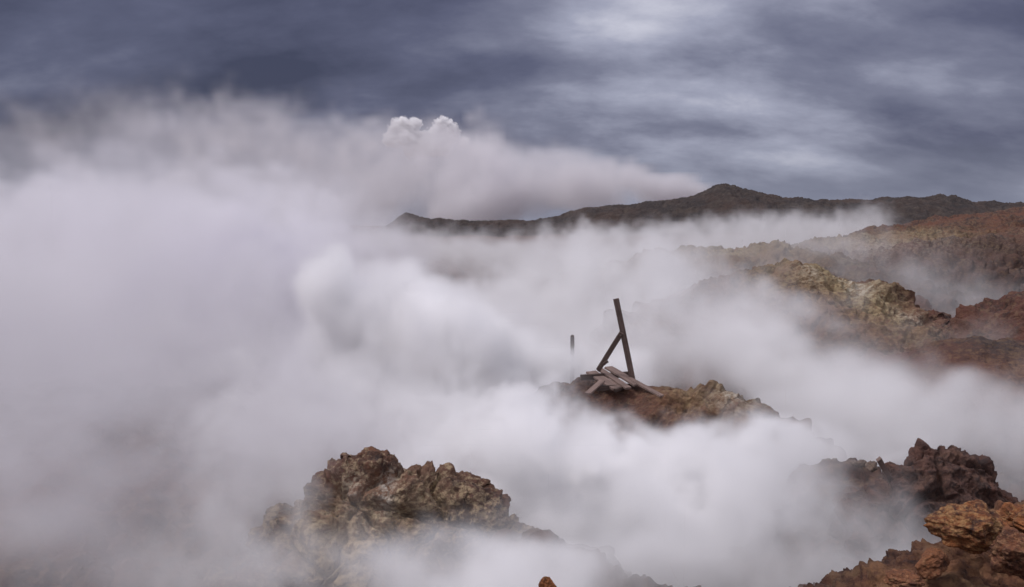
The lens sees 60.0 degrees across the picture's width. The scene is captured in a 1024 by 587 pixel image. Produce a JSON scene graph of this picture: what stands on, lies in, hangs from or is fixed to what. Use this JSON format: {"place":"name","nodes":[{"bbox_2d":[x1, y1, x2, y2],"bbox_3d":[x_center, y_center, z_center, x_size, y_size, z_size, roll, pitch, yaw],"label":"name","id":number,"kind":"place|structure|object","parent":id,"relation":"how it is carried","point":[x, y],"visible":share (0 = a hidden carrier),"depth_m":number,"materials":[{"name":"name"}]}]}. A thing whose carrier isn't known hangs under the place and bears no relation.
{"place":"outdoors","nodes":[
{"label":"outdoors","id":0,"kind":"place"},
{"bbox_2d":[0,206,1023,586],"bbox_3d":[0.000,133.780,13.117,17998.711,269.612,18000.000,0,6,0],"label":"ground","id":1,"kind":"structure","parent":0,"point":[184,406],"depth_m":21.31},
{"bbox_2d":[200,446,533,586],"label":"rock outcrop","id":2,"kind":"object","parent":1,"relation":"on","point":[371,516],"visible":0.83,"depth_m":8.07,"materials":[{"name":"brown stone"}]},
{"bbox_2d":[524,530,561,559],"bbox_3d":[0.262,2.052,7.222,0.333,0.203,0.288,5,7,40],"label":"boulder","id":3,"kind":"object","parent":1,"relation":"on","point":[542,544],"visible":1,"depth_m":7.15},
{"bbox_2d":[538,576,556,586],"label":"boulder","id":4,"kind":"object","parent":1,"relation":"on","point":[545,581],"visible":1,"depth_m":3.74,"materials":[{"name":"brown stone"}]},
{"bbox_2d":[570,335,573,382],"bbox_3d":[1.184,1.358,17.417,0.080,1.109,0.077,0,6,0],"label":"wooden post","id":5,"kind":"object","parent":1,"relation":"on","point":[571,358],"visible":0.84,"depth_m":17.37,"materials":[{"name":"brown wood"}]},
{"bbox_2d":[585,380,604,394],"bbox_3d":[1.298,1.468,13.884,0.109,0.038,0.472,4,24,37],"label":"fallen plank","id":6,"kind":"object","parent":1,"relation":"on","point":[594,387],"visible":1,"depth_m":13.85,"materials":[{"name":"brown wood"}]},
{"bbox_2d":[580,366,637,391],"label":"broken deck","id":7,"kind":"structure","parent":1,"relation":"on","point":[614,382],"depth_m":14.32,"materials":[{"name":"brown wood"}]},
{"bbox_2d":[596,298,634,378],"bbox_3d":[1.684,0.780,14.312,0.656,1.412,0.228,1,6,9],"label":"leaning post","id":8,"kind":"object","parent":7,"relation":"on","point":[621,335],"visible":0.98,"depth_m":14.31,"materials":[{"name":"brown wood"}]},
{"bbox_2d":[616,368,663,396],"bbox_3d":[1.984,1.413,14.205,0.102,0.037,1.311,-3,17,-31],"label":"loose plank","id":9,"kind":"object","parent":1,"relation":"on","point":[646,387],"visible":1,"depth_m":14.01,"materials":[{"name":"brown wood"}]},
{"bbox_2d":[854,460,866,467],"bbox_3d":[3.552,1.725,9.004,0.143,0.082,0.103,-3,6,-30],"label":"stone","id":10,"kind":"object","parent":1,"relation":"on","point":[860,463],"visible":0.84,"depth_m":8.97,"materials":[{"name":"grey stone"}]},
{"bbox_2d":[883,568,924,586],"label":"boulder","id":11,"kind":"object","parent":1,"relation":"on","point":[902,578],"visible":1,"depth_m":4.03,"materials":[{"name":"brown stone"}]},
{"bbox_2d":[821,438,1018,569],"bbox_3d":[4.050,2.646,7.996,3.100,2.658,3.400,0,6,0],"label":"rock outcrop","id":12,"kind":"object","parent":1,"relation":"on","point":[879,519],"visible":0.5,"depth_m":7.74,"materials":[{"name":"stone"}]},
{"bbox_2d":[865,461,877,471],"bbox_3d":[3.578,1.719,8.808,0.124,0.104,0.166,0,6,0],"label":"stone","id":13,"kind":"object","parent":12,"relation":"on","point":[871,466],"visible":1,"depth_m":8.77,"materials":[{"name":"grey stone"}]},
{"bbox_2d":[876,456,890,484],"bbox_3d":[3.345,1.623,7.896,0.050,0.503,0.038,-34,29,3],"label":"wooden stake","id":14,"kind":"object","parent":12,"relation":"attached to","point":[883,467],"visible":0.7,"depth_m":7.83,"materials":[{"name":"brown wood"}]},
{"bbox_2d":[915,547,949,579],"bbox_3d":[1.961,1.260,4.141,0.154,0.133,0.124,2,6,19],"label":"boulder","id":15,"kind":"object","parent":1,"relation":"on","point":[933,563],"visible":1,"depth_m":4.10,"materials":[{"name":"brown stone"}]},
{"bbox_2d":[923,499,1009,553],"bbox_3d":[2.165,1.091,4.199,0.339,0.212,0.328,-5,8,-43],"label":"boulder","id":16,"kind":"object","parent":1,"relation":"on","point":[976,526],"visible":0.91,"depth_m":4.11,"materials":[{"name":"brown stone"}]},
{"bbox_2d":[988,525,1023,579],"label":"boulder","id":17,"kind":"object","parent":1,"relation":"on","point":[1006,555],"visible":1,"depth_m":3.84,"materials":[{"name":"brown stone"}]},
{"bbox_2d":[996,502,1023,532],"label":"boulder","id":18,"kind":"object","parent":1,"relation":"on","point":[1011,514],"visible":0.59,"depth_m":4.46,"materials":[{"name":"brown stone"}]},
{"bbox_2d":[0,0,1023,225],"label":"sky","id":19,"kind":"structure","parent":0,"point":[346,112],"materials":[{"name":"grey"}]},
{"bbox_2d":[14,183,1023,237],"bbox_3d":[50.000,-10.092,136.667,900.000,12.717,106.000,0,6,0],"label":"hills","id":20,"kind":"structure","parent":0,"point":[722,208],"depth_m":111.02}
]}

